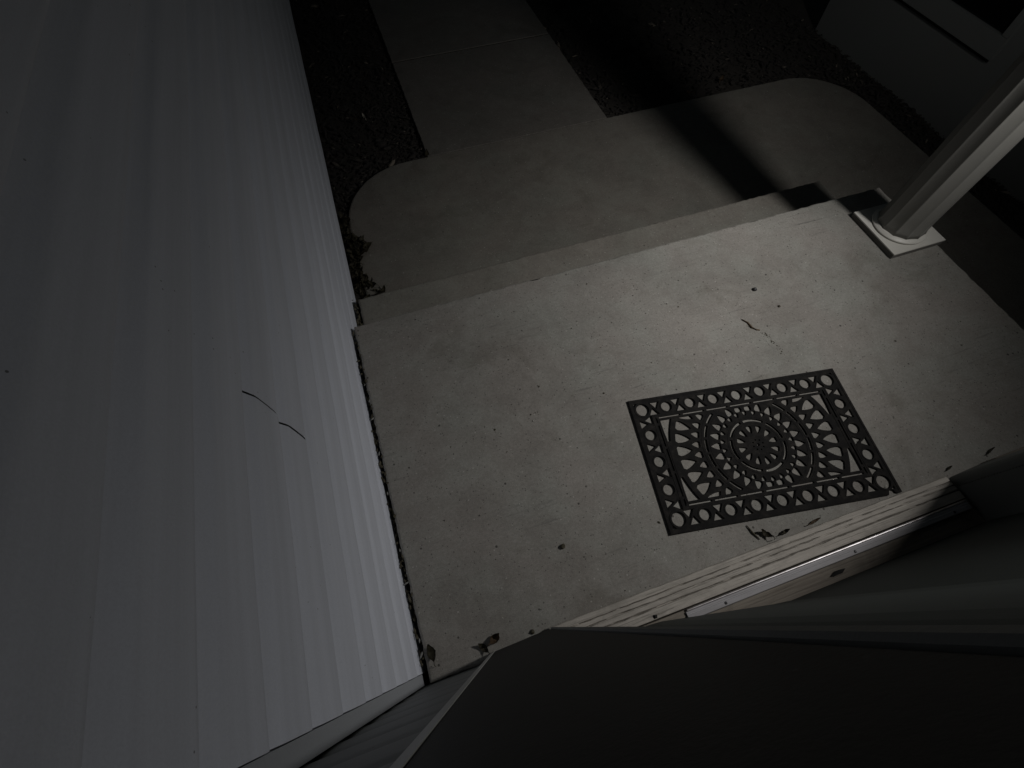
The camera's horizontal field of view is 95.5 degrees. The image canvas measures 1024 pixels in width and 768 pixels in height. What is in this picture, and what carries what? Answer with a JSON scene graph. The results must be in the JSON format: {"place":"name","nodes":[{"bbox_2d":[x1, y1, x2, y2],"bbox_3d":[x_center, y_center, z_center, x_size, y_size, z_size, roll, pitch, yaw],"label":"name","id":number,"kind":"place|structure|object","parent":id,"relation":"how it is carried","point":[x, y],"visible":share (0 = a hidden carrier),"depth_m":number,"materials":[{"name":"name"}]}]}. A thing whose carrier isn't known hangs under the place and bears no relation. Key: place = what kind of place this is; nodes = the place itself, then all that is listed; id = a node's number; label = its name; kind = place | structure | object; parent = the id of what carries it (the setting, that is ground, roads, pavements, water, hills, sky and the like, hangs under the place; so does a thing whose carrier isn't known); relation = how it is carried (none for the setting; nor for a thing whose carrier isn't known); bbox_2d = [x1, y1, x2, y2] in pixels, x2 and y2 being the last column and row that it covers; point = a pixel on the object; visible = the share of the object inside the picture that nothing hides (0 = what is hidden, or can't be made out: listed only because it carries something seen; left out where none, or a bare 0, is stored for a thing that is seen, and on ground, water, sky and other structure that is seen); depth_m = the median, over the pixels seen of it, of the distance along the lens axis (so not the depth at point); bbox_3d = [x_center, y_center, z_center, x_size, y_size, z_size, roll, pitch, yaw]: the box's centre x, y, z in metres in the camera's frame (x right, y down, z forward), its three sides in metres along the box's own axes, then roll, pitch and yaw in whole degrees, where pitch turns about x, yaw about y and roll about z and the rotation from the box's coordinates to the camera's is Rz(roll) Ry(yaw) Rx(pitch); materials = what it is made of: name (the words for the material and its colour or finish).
{"place":"outdoors","nodes":[
{"label":"outdoors","id":0,"kind":"place"},
{"bbox_2d":[289,0,1023,626],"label":"ground","id":1,"kind":"structure","parent":0,"point":[809,12],"depth_m":3.26,"materials":[{"name":"soil"}]},
{"bbox_2d":[0,0,429,767],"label":"side wall","id":2,"kind":"structure","parent":1,"relation":"on","point":[200,552],"depth_m":0.51,"materials":[{"name":"white"}]},
{"bbox_2d":[289,0,425,260],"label":"mulch","id":3,"kind":"object","parent":1,"relation":"on","point":[382,142],"visible":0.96,"depth_m":3.02,"materials":[{"name":"brown wood"}]},
{"bbox_2d":[368,0,547,65],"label":"walkway","id":4,"kind":"structure","parent":1,"relation":"on","point":[411,29],"depth_m":3.43,"materials":[{"name":"concrete"}]},
{"bbox_2d":[393,34,606,156],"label":"walkway","id":5,"kind":"structure","parent":1,"relation":"on","point":[469,98],"depth_m":3.03,"materials":[{"name":"concrete"}]},
{"bbox_2d":[358,181,835,324],"bbox_3d":[0.495,-0.549,2.243,2.383,0.200,0.275,-17,64,-8],"label":"step","id":6,"kind":"object","parent":1,"relation":"on","point":[382,306],"visible":0.41,"depth_m":2.16,"materials":[{"name":"concrete"}]},
{"bbox_2d":[299,447,1023,767],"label":"front wall","id":7,"kind":"structure","parent":1,"relation":"on","point":[901,645],"depth_m":0.22,"materials":[{"name":"white"}]},
{"bbox_2d":[791,512,1023,600],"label":"door","id":8,"kind":"structure","parent":7,"relation":"in","point":[991,550],"depth_m":1.05,"materials":[{"name":"paint"}]},
{"bbox_2d":[349,78,1023,329],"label":"pad","id":9,"kind":"object","parent":1,"relation":"on","point":[424,220],"visible":0.56,"depth_m":2.63,"materials":[{"name":"concrete"}]},
{"bbox_2d":[337,212,385,311],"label":"leaf litter","id":10,"kind":"object","parent":9,"relation":"on","point":[356,257],"visible":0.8,"depth_m":2.36,"materials":[{"name":"brown plant"}]},
{"bbox_2d":[354,188,1023,682],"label":"porch","id":11,"kind":"object","parent":1,"relation":"on","point":[934,390],"visible":0.79,"depth_m":1.63,"materials":[{"name":"concrete"}]},
{"bbox_2d":[352,299,423,665],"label":"crumbs","id":12,"kind":"object","parent":11,"relation":"on","point":[394,524],"visible":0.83,"depth_m":1.49,"materials":[{"name":"black plant"}]},
{"bbox_2d":[364,384,422,658],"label":"paint chips","id":13,"kind":"object","parent":11,"relation":"on","point":[399,550],"visible":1,"depth_m":1.35,"materials":[{"name":"paint"}]},
{"bbox_2d":[427,644,435,666],"bbox_3d":[-0.219,0.735,1.259,0.024,0.016,0.057,-6,63,-3],"label":"dead leaf","id":14,"kind":"object","parent":11,"relation":"on","point":[431,653],"visible":1,"depth_m":1.27,"materials":[{"name":"brown plant"}]},
{"bbox_2d":[478,643,489,653],"bbox_3d":[-0.073,0.722,1.266,0.046,0.014,0.017,32,67,16],"label":"dead leaf","id":15,"kind":"object","parent":11,"relation":"on","point":[483,647],"visible":0.96,"depth_m":1.27,"materials":[{"name":"brown plant"}]},
{"bbox_2d":[487,633,499,646],"bbox_3d":[-0.052,0.699,1.273,0.042,0.021,0.023,-19,64,-9],"label":"dead leaf","id":16,"kind":"object","parent":11,"relation":"on","point":[494,638],"visible":1,"depth_m":1.28,"materials":[{"name":"brown plant"}]},
{"bbox_2d":[401,236,960,595],"bbox_3d":[0.749,-0.058,1.679,2.177,0.005,1.148,-17,64,-8],"label":"grit","id":17,"kind":"object","parent":11,"relation":"on","point":[651,362],"visible":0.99,"depth_m":1.71,"materials":[{"name":"black plant"}]},
{"bbox_2d":[627,368,901,534],"bbox_3d":[0.815,0.202,1.540,0.762,0.007,0.456,-9,63,-4],"label":"doormat","id":18,"kind":"object","parent":11,"relation":"on","point":[762,450],"visible":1,"depth_m":1.53,"materials":[{"name":"black rubber"}]},
{"bbox_2d":[761,529,774,539],"bbox_3d":[0.770,0.452,1.399,0.048,0.021,0.019,32,67,16],"label":"dead leaf","id":19,"kind":"object","parent":11,"relation":"on","point":[766,533],"visible":1,"depth_m":1.41,"materials":[{"name":"brown plant"}]},
{"bbox_2d":[806,517,820,525],"bbox_3d":[0.921,0.421,1.421,0.053,0.012,0.009,-24,65,-12],"label":"dead leaf","id":20,"kind":"object","parent":11,"relation":"on","point":[814,521],"visible":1,"depth_m":1.43,"materials":[{"name":"brown plant"}]},
{"bbox_2d":[851,51,1023,258],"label":"porch column","id":21,"kind":"structure","parent":11,"relation":"on","point":[983,138],"depth_m":1.68,"materials":[{"name":"paint"}]},
{"bbox_2d":[526,0,924,126],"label":"mulch","id":22,"kind":"object","parent":1,"relation":"on","point":[670,47],"visible":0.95,"depth_m":3.27,"materials":[{"name":"brown wood"}]},
{"bbox_2d":[815,0,1023,205],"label":"wing wall","id":23,"kind":"structure","parent":1,"relation":"on","point":[941,67],"depth_m":2.77,"materials":[{"name":"grey concrete"}]},
{"bbox_2d":[952,0,1023,38],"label":"window","id":24,"kind":"structure","parent":23,"relation":"in","point":[1006,16],"depth_m":2.44,"materials":[{"name":"black glass"}]},
{"bbox_2d":[822,60,1023,236],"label":"mulch","id":25,"kind":"object","parent":1,"relation":"on","point":[839,66],"visible":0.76,"depth_m":2.86,"materials":[{"name":"wood"}]}
]}

